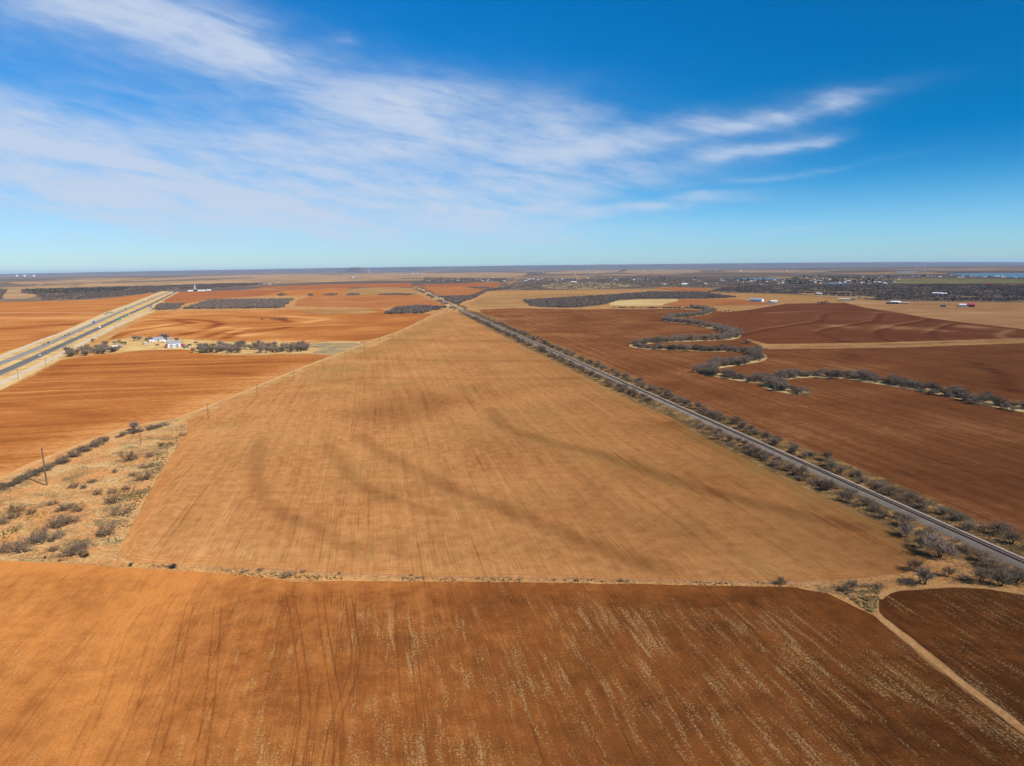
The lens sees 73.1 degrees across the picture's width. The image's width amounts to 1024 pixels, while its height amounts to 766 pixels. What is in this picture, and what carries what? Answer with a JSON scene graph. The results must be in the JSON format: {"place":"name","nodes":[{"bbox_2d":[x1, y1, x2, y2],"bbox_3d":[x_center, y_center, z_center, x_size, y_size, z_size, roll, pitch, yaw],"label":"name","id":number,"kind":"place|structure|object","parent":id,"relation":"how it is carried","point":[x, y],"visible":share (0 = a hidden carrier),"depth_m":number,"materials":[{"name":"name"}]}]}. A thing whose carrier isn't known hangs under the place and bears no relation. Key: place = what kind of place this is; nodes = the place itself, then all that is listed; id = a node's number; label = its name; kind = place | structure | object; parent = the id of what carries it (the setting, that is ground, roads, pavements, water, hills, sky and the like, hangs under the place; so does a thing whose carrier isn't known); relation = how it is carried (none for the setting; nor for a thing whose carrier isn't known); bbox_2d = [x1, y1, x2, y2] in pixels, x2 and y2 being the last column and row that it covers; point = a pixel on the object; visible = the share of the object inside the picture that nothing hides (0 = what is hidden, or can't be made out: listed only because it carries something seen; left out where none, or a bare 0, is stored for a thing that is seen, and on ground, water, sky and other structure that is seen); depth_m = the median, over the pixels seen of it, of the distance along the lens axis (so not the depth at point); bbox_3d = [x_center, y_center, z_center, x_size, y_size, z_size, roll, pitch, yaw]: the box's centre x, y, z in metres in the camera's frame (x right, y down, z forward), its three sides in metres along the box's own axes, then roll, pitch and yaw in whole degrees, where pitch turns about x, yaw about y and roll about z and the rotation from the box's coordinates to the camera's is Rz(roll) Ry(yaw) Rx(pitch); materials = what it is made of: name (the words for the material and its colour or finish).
{"place":"outdoors","nodes":[
{"label":"outdoors","id":0,"kind":"place"},
{"bbox_2d":[3,289,36,298],"bbox_3d":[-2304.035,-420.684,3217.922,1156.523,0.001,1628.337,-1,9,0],"label":"tan field","id":1,"kind":"structure","parent":0,"point":[13,294],"depth_m":2820.59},
{"bbox_2d":[0,311,149,385],"bbox_3d":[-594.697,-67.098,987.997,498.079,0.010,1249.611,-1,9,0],"label":"frontage road","id":2,"kind":"structure","parent":0,"point":[19,374],"depth_m":751.57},
{"bbox_2d":[0,293,154,353],"bbox_3d":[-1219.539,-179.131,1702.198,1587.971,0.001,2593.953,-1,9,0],"label":"ploughed field","id":3,"kind":"structure","parent":0,"point":[17,330],"depth_m":1453.54,"materials":[{"name":"soil"}]},
{"bbox_2d":[11,278,143,283],"bbox_3d":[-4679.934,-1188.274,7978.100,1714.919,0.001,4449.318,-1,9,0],"label":"tan field","id":4,"kind":"structure","parent":0,"point":[67,281],"depth_m":7096.32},
{"bbox_2d":[0,293,158,357],"bbox_3d":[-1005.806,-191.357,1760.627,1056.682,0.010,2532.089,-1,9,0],"label":"frontage road","id":5,"kind":"structure","parent":0,"point":[20,348],"depth_m":1019.53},
{"bbox_2d":[0,419,187,566],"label":"sandy ground","id":6,"kind":"structure","parent":0,"point":[76,466],"depth_m":282.32,"materials":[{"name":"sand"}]},
{"bbox_2d":[0,536,30,552],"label":"scrub bush","id":7,"kind":"object","parent":6,"relation":"on","point":[4,548],"visible":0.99,"depth_m":225.64,"materials":[{"name":"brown plant"}]},
{"bbox_2d":[9,541,36,553],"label":"scrub bush","id":8,"kind":"object","parent":6,"relation":"on","point":[22,547],"visible":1,"depth_m":225.37,"materials":[{"name":"brown plant"}]},
{"bbox_2d":[17,527,66,543],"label":"scrub bush","id":9,"kind":"object","parent":6,"relation":"on","point":[44,537],"visible":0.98,"depth_m":233.31,"materials":[{"name":"brown plant"}]},
{"bbox_2d":[43,513,72,529],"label":"scrub bush","id":10,"kind":"object","parent":6,"relation":"on","point":[55,522],"visible":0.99,"depth_m":246.59,"materials":[{"name":"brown plant"}]},
{"bbox_2d":[48,512,83,523],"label":"scrub bush","id":11,"kind":"object","parent":6,"relation":"on","point":[67,516],"visible":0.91,"depth_m":252.03,"materials":[{"name":"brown plant"}]},
{"bbox_2d":[51,537,98,558],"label":"scrub bush","id":12,"kind":"object","parent":6,"relation":"on","point":[78,546],"visible":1,"depth_m":222.85,"materials":[{"name":"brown plant"}]},
{"bbox_2d":[0,441,176,541],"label":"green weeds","id":13,"kind":"object","parent":6,"relation":"on","point":[134,492],"visible":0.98,"depth_m":282.38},
{"bbox_2d":[93,520,116,536],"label":"scrub bush","id":14,"kind":"object","parent":6,"relation":"on","point":[101,528],"visible":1,"depth_m":238.89,"materials":[{"name":"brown plant"}]},
{"bbox_2d":[106,502,135,517],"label":"scrub bush","id":15,"kind":"object","parent":6,"relation":"on","point":[124,511],"visible":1,"depth_m":259.58,"materials":[{"name":"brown plant"}]},
{"bbox_2d":[117,449,140,460],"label":"scrub bush","id":16,"kind":"object","parent":6,"relation":"on","point":[131,454],"visible":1,"depth_m":332.63,"materials":[{"name":"brown plant"}]},
{"bbox_2d":[92,436,179,544],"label":"dry weeds","id":17,"kind":"object","parent":6,"relation":"on","point":[141,492],"visible":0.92,"depth_m":281.70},
{"bbox_2d":[0,349,330,475],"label":"ploughed field","id":18,"kind":"structure","parent":0,"point":[59,406],"depth_m":524.63,"materials":[{"name":"soil"}]},
{"bbox_2d":[162,290,280,302],"bbox_3d":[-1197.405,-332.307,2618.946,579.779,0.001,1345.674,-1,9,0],"label":"red field","id":19,"kind":"structure","parent":0,"point":[187,297],"depth_m":2621.99,"materials":[{"name":"soil"}]},
{"bbox_2d":[0,308,449,480],"bbox_3d":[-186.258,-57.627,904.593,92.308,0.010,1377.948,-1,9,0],"label":"dirt road","id":20,"kind":"structure","parent":0,"point":[13,472],"depth_m":428.29,"materials":[{"name":"soil"}]},
{"bbox_2d":[75,274,399,285],"bbox_3d":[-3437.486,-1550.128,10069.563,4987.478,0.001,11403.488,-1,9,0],"label":"tan field","id":21,"kind":"structure","parent":0,"point":[288,278],"depth_m":6602.09,"materials":[{"name":"soil"}]},
{"bbox_2d":[106,309,431,342],"bbox_3d":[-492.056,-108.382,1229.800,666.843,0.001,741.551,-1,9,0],"label":"ploughed field","id":22,"kind":"structure","parent":0,"point":[246,325],"depth_m":1142.84,"materials":[{"name":"soil"}]},
{"bbox_2d":[260,288,349,295],"bbox_3d":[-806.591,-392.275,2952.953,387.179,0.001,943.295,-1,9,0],"label":"orange field","id":23,"kind":"structure","parent":0,"point":[340,291],"depth_m":2821.48,"materials":[{"name":"soil"}]},
{"bbox_2d":[297,309,374,313],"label":"pale patch","id":24,"kind":"object","parent":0,"point":[351,311],"visible":1,"depth_m":1501.81,"materials":[{"name":"soil"}]},
{"bbox_2d":[260,283,412,289],"bbox_3d":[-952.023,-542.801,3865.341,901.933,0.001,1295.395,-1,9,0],"label":"red field","id":25,"kind":"structure","parent":0,"point":[320,286],"depth_m":3820.24,"materials":[{"name":"soil"}]},
{"bbox_2d":[337,267,374,272],"bbox_3d":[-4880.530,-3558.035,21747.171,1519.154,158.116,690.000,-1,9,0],"label":"mesa","id":26,"kind":"structure","parent":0,"point":[355,269],"depth_m":21598.85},
{"bbox_2d":[295,295,442,307],"bbox_3d":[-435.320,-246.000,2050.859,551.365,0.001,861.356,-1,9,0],"label":"orange field","id":27,"kind":"structure","parent":0,"point":[379,301],"depth_m":1981.04,"materials":[{"name":"soil"}]},
{"bbox_2d":[347,287,415,294],"bbox_3d":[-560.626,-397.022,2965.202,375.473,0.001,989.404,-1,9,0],"label":"tan field","id":28,"kind":"structure","parent":0,"point":[372,291],"depth_m":2928.89,"materials":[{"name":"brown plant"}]},
{"bbox_2d":[343,273,526,278],"bbox_3d":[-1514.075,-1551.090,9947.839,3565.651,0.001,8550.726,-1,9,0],"label":"tan field","id":29,"kind":"structure","parent":0,"point":[471,275],"depth_m":9167.97,"materials":[{"name":"soil"}]},
{"bbox_2d":[425,286,485,295],"bbox_3d":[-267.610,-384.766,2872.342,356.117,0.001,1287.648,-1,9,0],"label":"orange field","id":30,"kind":"structure","parent":0,"point":[456,290],"depth_m":2840.22,"materials":[{"name":"soil"}]},
{"bbox_2d":[423,283,500,287],"bbox_3d":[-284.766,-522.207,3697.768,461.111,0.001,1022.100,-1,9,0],"label":"red field","id":31,"kind":"structure","parent":0,"point":[490,285],"depth_m":3808.57,"materials":[{"name":"soil"}]},
{"bbox_2d":[0,561,1023,765],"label":"ploughed field","id":32,"kind":"structure","parent":0,"point":[481,674],"depth_m":153.72,"materials":[{"name":"soil"}]},
{"bbox_2d":[64,592,360,765],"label":"tyre tracks","id":33,"kind":"object","parent":32,"relation":"on","point":[335,732],"visible":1,"depth_m":150.65,"materials":[{"name":"soil"}]},
{"bbox_2d":[277,594,757,608],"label":"plough marks","id":34,"kind":"object","parent":32,"relation":"on","point":[678,598],"visible":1,"depth_m":189.38,"materials":[{"name":"soil"}]},
{"bbox_2d":[0,267,1023,727],"bbox_3d":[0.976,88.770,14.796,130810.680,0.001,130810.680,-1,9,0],"label":"ground","id":35,"kind":"structure","parent":0,"point":[536,275],"depth_m":2499.92,"materials":[{"name":"soil"}]},
{"bbox_2d":[27,286,129,292],"bbox_3d":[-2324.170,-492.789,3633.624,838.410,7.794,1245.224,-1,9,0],"label":"thicket","id":36,"kind":"object","parent":35,"relation":"on","point":[125,287],"visible":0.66,"depth_m":3545.36,"materials":[{"name":"grey plant"}]},
{"bbox_2d":[0,292,168,364],"bbox_3d":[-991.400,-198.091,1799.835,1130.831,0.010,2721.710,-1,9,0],"label":"highway","id":37,"kind":"structure","parent":35,"relation":"on","point":[22,354],"depth_m":957.34,"materials":[{"name":"asphalt"}]},
{"bbox_2d":[0,291,177,389],"bbox_3d":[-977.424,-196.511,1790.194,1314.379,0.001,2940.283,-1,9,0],"label":"highway verge","id":38,"kind":"structure","parent":35,"relation":"on","point":[22,368],"depth_m":945.36,"materials":[{"name":"beige plant"}]},
{"bbox_2d":[0,291,177,374],"bbox_3d":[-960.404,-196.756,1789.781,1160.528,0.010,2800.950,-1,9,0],"label":"highway","id":39,"kind":"structure","parent":35,"relation":"on","point":[27,360],"depth_m":865.17,"materials":[{"name":"asphalt"}]},
{"bbox_2d":[0,284,248,301],"bbox_3d":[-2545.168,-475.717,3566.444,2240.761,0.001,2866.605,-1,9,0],"label":"scrubland","id":40,"kind":"structure","parent":35,"relation":"on","point":[36,298],"depth_m":2558.85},
{"bbox_2d":[21,283,261,299],"bbox_3d":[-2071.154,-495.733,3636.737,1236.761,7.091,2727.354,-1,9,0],"label":"thicket","id":41,"kind":"object","parent":35,"relation":"on","point":[100,293],"visible":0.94,"depth_m":3340.36,"materials":[{"name":"plant"}]},
{"bbox_2d":[153,302,185,309],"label":"thicket","id":42,"kind":"object","parent":35,"relation":"on","point":[164,306],"visible":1,"depth_m":1753.16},
{"bbox_2d":[102,278,244,282],"bbox_3d":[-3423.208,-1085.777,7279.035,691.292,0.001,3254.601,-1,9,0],"label":"scrubland","id":43,"kind":"structure","parent":35,"relation":"on","point":[172,280],"depth_m":6915.06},
{"bbox_2d":[0,271,414,278],"bbox_3d":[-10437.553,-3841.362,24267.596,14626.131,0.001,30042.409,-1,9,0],"label":"scrubland","id":44,"kind":"structure","parent":35,"relation":"on","point":[68,276],"depth_m":17575.52,"materials":[{"name":"plant"}]},
{"bbox_2d":[101,337,360,354],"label":"farmyard","id":45,"kind":"structure","parent":35,"relation":"on","point":[132,344],"depth_m":838.05,"materials":[{"name":"beige plant"}]},
{"bbox_2d":[165,340,184,347],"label":"barn","id":46,"kind":"structure","parent":45,"relation":"on","point":[173,344],"depth_m":829.00,"materials":[{"name":"white"}]},
{"bbox_2d":[182,298,292,308],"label":"thicket","id":47,"kind":"object","parent":35,"relation":"on","point":[247,303],"visible":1,"depth_m":1823.95,"materials":[{"name":"plant"}]},
{"bbox_2d":[310,343,362,353],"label":"weed patch","id":48,"kind":"object","parent":35,"relation":"on","point":[331,348],"visible":0.82,"depth_m":811.37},
{"bbox_2d":[384,304,446,313],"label":"thicket","id":49,"kind":"object","parent":35,"relation":"on","point":[408,309],"visible":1,"depth_m":1497.64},
{"bbox_2d":[443,292,483,303],"bbox_3d":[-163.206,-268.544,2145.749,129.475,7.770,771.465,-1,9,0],"label":"thicket","id":50,"kind":"object","parent":35,"relation":"on","point":[458,299],"visible":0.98,"depth_m":2057.88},
{"bbox_2d":[422,277,506,282],"bbox_3d":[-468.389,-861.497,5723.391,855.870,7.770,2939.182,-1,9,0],"label":"thicket","id":51,"kind":"object","parent":35,"relation":"on","point":[455,279],"visible":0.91,"depth_m":5276.75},
{"bbox_2d":[522,291,735,306],"bbox_3d":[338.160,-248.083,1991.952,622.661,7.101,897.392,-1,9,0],"label":"thicket","id":52,"kind":"object","parent":35,"relation":"on","point":[577,301],"visible":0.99,"depth_m":1952.13,"materials":[{"name":"plant"}]},
{"bbox_2d":[502,278,792,289],"bbox_3d":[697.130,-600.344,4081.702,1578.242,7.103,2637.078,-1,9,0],"label":"thicket","id":53,"kind":"object","parent":35,"relation":"on","point":[634,286],"visible":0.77,"depth_m":3621.02,"materials":[{"name":"plant"}]},
{"bbox_2d":[415,287,1023,569],"bbox_3d":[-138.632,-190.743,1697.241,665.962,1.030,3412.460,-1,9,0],"label":"railway track","id":54,"kind":"structure","parent":35,"relation":"on","point":[1008,557],"depth_m":290.08,"materials":[{"name":"stone"}]},
{"bbox_2d":[779,276,894,283],"bbox_3d":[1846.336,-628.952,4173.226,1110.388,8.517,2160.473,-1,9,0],"label":"thicket","id":55,"kind":"object","parent":35,"relation":"on","point":[831,280],"visible":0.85,"depth_m":4007.95,"materials":[{"name":"grey plant"}]},
{"bbox_2d":[707,283,1023,300],"bbox_3d":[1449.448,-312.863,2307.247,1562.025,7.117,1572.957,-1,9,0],"label":"thicket","id":56,"kind":"object","parent":35,"relation":"on","point":[937,287],"visible":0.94,"depth_m":2296.78,"materials":[{"name":"plant"}]},
{"bbox_2d":[0,262,1023,275],"bbox_3d":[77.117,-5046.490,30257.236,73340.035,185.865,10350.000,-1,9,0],"label":"hills","id":57,"kind":"structure","parent":0,"point":[606,266],"depth_m":27681.44,"materials":[{"name":"grey"}]},
{"bbox_2d":[0,0,1023,273],"label":"sky","id":58,"kind":"structure","parent":0,"point":[136,135],"materials":[{"name":"blue"}]},
{"bbox_2d":[120,311,928,581],"bbox_3d":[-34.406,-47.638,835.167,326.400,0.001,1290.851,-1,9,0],"label":"stubble field","id":59,"kind":"structure","parent":0,"point":[452,442],"depth_m":287.50,"materials":[{"name":"plant"}]},
{"bbox_2d":[121,423,864,579],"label":"tyre tracks","id":60,"kind":"object","parent":59,"relation":"on","point":[137,531],"visible":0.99,"depth_m":213.63,"materials":[{"name":"soil"}]},
{"bbox_2d":[469,293,620,306],"bbox_3d":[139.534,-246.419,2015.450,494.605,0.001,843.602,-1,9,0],"label":"tan field","id":61,"kind":"structure","parent":0,"point":[509,300],"depth_m":2053.07,"materials":[{"name":"soil"}]},
{"bbox_2d":[119,556,1023,615],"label":"field margin","id":62,"kind":"object","parent":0,"point":[893,581],"visible":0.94,"depth_m":200.62,"materials":[{"name":"plant"}]},
{"bbox_2d":[136,563,843,591],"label":"dry grass","id":63,"kind":"structure","parent":62,"relation":"on","point":[471,577],"depth_m":203.01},
{"bbox_2d":[169,563,831,585],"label":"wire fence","id":64,"kind":"object","parent":62,"relation":"on","point":[505,576],"visible":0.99,"depth_m":202.05,"materials":[{"name":"grey metal"}]},
{"bbox_2d":[842,577,861,593],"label":"mesquite tree","id":65,"kind":"object","parent":62,"relation":"on","point":[852,583],"visible":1,"depth_m":191.82,"materials":[{"name":"brown plant"}]},
{"bbox_2d":[844,587,880,612],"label":"dry grass","id":66,"kind":"structure","parent":62,"relation":"on","point":[872,606],"depth_m":187.90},
{"bbox_2d":[903,557,924,571],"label":"mesquite tree","id":67,"kind":"object","parent":62,"relation":"on","point":[914,562],"visible":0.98,"depth_m":204.36,"materials":[{"name":"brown plant"}]},
{"bbox_2d":[911,563,940,584],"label":"mesquite tree","id":68,"kind":"object","parent":62,"relation":"on","point":[927,574],"visible":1,"depth_m":195.03,"materials":[{"name":"grey plant"}]},
{"bbox_2d":[970,562,996,584],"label":"mesquite tree","id":69,"kind":"object","parent":62,"relation":"on","point":[983,573],"visible":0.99,"depth_m":195.43,"materials":[{"name":"grey plant"}]},
{"bbox_2d":[977,553,1002,569],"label":"mesquite tree","id":70,"kind":"object","parent":62,"relation":"on","point":[984,561],"visible":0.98,"depth_m":205.70,"materials":[{"name":"grey plant"}]},
{"bbox_2d":[988,560,1017,586],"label":"mesquite tree","id":71,"kind":"object","parent":62,"relation":"on","point":[1005,577],"visible":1,"depth_m":193.81,"materials":[{"name":"grey plant"}]},
{"bbox_2d":[1002,563,1023,582],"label":"mesquite tree","id":72,"kind":"object","parent":62,"relation":"on","point":[1018,574],"visible":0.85,"depth_m":195.81,"materials":[{"name":"grey plant"}]},
{"bbox_2d":[542,270,625,273],"bbox_3d":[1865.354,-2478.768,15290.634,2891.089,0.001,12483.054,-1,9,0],"label":"tan field","id":73,"kind":"structure","parent":0,"point":[586,272],"depth_m":12119.93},
{"bbox_2d":[543,282,639,288],"bbox_3d":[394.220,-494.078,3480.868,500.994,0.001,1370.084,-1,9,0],"label":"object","id":74,"kind":"structure","parent":0,"point":[619,286],"depth_m":3306.49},
{"bbox_2d":[527,297,724,307],"bbox_3d":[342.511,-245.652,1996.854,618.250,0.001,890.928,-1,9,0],"label":"scrubland","id":75,"kind":"structure","parent":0,"point":[633,299],"depth_m":1913.50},
{"bbox_2d":[609,299,677,305],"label":"straw patch","id":76,"kind":"object","parent":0,"point":[647,302],"visible":0.97,"depth_m":1741.56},
{"bbox_2d":[504,278,786,289],"bbox_3d":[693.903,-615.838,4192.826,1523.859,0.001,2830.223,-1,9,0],"label":"scrubland","id":77,"kind":"structure","parent":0,"point":[648,284],"depth_m":3647.77,"materials":[{"name":"plant"}]},
{"bbox_2d":[621,269,699,273],"bbox_3d":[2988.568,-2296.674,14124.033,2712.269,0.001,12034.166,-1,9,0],"label":"tan field","id":78,"kind":"structure","parent":0,"point":[675,271],"depth_m":11343.68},
{"bbox_2d":[657,287,712,290],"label":"tan field","id":79,"kind":"structure","parent":0,"point":[683,288],"depth_m":2747.45,"materials":[{"name":"orange soil"}]},
{"bbox_2d":[665,299,777,305],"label":"tan field","id":80,"kind":"structure","parent":0,"point":[714,302],"depth_m":1685.93,"materials":[{"name":"beige soil"}]},
{"bbox_2d":[458,310,1023,583],"bbox_3d":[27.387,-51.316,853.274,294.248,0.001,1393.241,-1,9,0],"label":"railside strip","id":81,"kind":"object","parent":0,"point":[929,553],"visible":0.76,"depth_m":296.54,"materials":[{"name":"brown plant"}]},
{"bbox_2d":[461,312,1008,567],"bbox_3d":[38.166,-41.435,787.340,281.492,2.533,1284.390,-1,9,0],"label":"undergrowth","id":82,"kind":"object","parent":81,"relation":"on","point":[732,444],"visible":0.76,"depth_m":322.09,"materials":[{"name":"plant"}]},
{"bbox_2d":[491,326,1023,587],"bbox_3d":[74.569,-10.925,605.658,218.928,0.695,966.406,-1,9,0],"label":"dry grass","id":83,"kind":"structure","parent":81,"relation":"on","point":[776,445],"depth_m":353.96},
{"bbox_2d":[892,511,918,524],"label":"mesquite tree","id":84,"kind":"object","parent":81,"relation":"on","point":[905,518],"visible":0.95,"depth_m":239.39,"materials":[{"name":"grey plant"}]},
{"bbox_2d":[896,519,916,538],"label":"mesquite tree","id":85,"kind":"object","parent":81,"relation":"on","point":[906,527],"visible":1,"depth_m":229.86,"materials":[{"name":"grey plant"}]},
{"bbox_2d":[922,531,960,559],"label":"mesquite tree","id":86,"kind":"object","parent":81,"relation":"on","point":[938,544],"visible":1,"depth_m":212.99,"materials":[{"name":"grey plant"}]},
{"bbox_2d":[956,518,980,530],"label":"mesquite tree","id":87,"kind":"object","parent":81,"relation":"on","point":[969,524],"visible":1,"depth_m":234.87,"materials":[{"name":"grey plant"}]},
{"bbox_2d":[988,517,1017,535],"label":"mesquite tree","id":88,"kind":"object","parent":81,"relation":"on","point":[999,526],"visible":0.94,"depth_m":229.75,"materials":[{"name":"grey plant"}]},
{"bbox_2d":[996,526,1023,543],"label":"mesquite tree","id":89,"kind":"object","parent":81,"relation":"on","point":[1016,537],"visible":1,"depth_m":223.39,"materials":[{"name":"grey plant"}]},
{"bbox_2d":[479,308,1023,539],"bbox_3d":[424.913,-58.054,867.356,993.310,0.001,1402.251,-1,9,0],"label":"ploughed field","id":90,"kind":"structure","parent":0,"point":[965,457],"depth_m":470.01,"materials":[{"name":"soil"}]},
{"bbox_2d":[649,274,859,276],"bbox_3d":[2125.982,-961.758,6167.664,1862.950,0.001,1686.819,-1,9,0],"label":"scrubland","id":91,"kind":"structure","parent":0,"point":[737,275],"depth_m":6042.20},
{"bbox_2d":[487,265,1023,270],"bbox_3d":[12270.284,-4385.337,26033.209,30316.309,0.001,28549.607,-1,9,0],"label":"scrubland","id":92,"kind":"structure","parent":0,"point":[951,266],"depth_m":19575.53,"materials":[{"name":"plant"}]},
{"bbox_2d":[723,270,828,272],"bbox_3d":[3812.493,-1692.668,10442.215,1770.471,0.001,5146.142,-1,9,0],"label":"tan field","id":93,"kind":"structure","parent":0,"point":[776,271],"depth_m":9765.16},
{"bbox_2d":[759,384,807,394],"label":"creek margin","id":94,"kind":"object","parent":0,"point":[788,391],"visible":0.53,"depth_m":500.36,"materials":[{"name":"beige plant"}]},
{"bbox_2d":[629,308,1023,411],"bbox_3d":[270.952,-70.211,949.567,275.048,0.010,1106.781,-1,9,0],"label":"creek margin","id":95,"kind":"object","parent":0,"point":[989,403],"visible":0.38,"depth_m":556.39,"materials":[{"name":"beige plant"}]},
{"bbox_2d":[655,304,744,341],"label":"creek thicket","id":96,"kind":"object","parent":95,"relation":"on","point":[731,332],"visible":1,"depth_m":978.17,"materials":[{"name":"plant"}]},
{"bbox_2d":[632,307,1023,411],"bbox_3d":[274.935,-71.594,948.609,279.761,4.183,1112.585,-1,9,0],"label":"undergrowth","id":97,"kind":"object","parent":95,"relation":"on","point":[806,393],"visible":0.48,"depth_m":566.72,"materials":[{"name":"plant"}]},
{"bbox_2d":[800,291,875,298],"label":"tan field","id":98,"kind":"structure","parent":0,"point":[849,296],"depth_m":1943.60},
{"bbox_2d":[707,303,1023,343],"bbox_3d":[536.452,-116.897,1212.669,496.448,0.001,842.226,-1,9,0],"label":"ploughed field","id":99,"kind":"structure","parent":0,"point":[797,323],"depth_m":1006.44,"materials":[{"name":"soil"}]},
{"bbox_2d":[713,284,1023,301],"bbox_3d":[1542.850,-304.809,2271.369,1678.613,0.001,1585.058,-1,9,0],"label":"scrubland","id":100,"kind":"structure","parent":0,"point":[897,299],"depth_m":2181.78,"materials":[{"name":"plant"}]},
{"bbox_2d":[761,338,1023,348],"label":"dirt road","id":101,"kind":"structure","parent":0,"point":[888,344],"depth_m":777.37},
{"bbox_2d":[843,301,1023,328],"bbox_3d":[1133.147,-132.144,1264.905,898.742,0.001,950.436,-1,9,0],"label":"field","id":102,"kind":"structure","parent":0,"point":[1006,314],"depth_m":1308.59,"materials":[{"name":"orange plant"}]},
{"bbox_2d":[868,598,1023,733],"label":"dirt road","id":103,"kind":"structure","parent":0,"point":[1009,719],"depth_m":153.07,"materials":[{"name":"soil"}]},
{"bbox_2d":[875,584,1023,598],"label":"dirt road","id":104,"kind":"structure","parent":0,"point":[884,594],"depth_m":193.90,"materials":[{"name":"soil"}]},
{"bbox_2d":[879,587,1023,724],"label":"ploughed field","id":105,"kind":"structure","parent":0,"point":[974,637],"depth_m":171.05,"materials":[{"name":"soil"}]},
{"bbox_2d":[889,269,1023,270],"bbox_3d":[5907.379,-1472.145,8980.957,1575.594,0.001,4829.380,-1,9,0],"label":"tan field","id":106,"kind":"structure","parent":0,"point":[965,269],"depth_m":8748.58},
{"bbox_2d":[892,279,1023,283],"bbox_3d":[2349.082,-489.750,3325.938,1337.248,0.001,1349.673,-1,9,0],"label":"green field","id":107,"kind":"structure","parent":0,"point":[958,281],"depth_m":3370.74,"materials":[{"name":"plant"}]},
{"bbox_2d":[950,273,1023,277],"bbox_3d":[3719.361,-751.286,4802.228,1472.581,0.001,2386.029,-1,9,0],"label":"lake","id":108,"kind":"structure","parent":0,"point":[1021,275],"depth_m":5194.82,"materials":[{"name":"blue liquid"}]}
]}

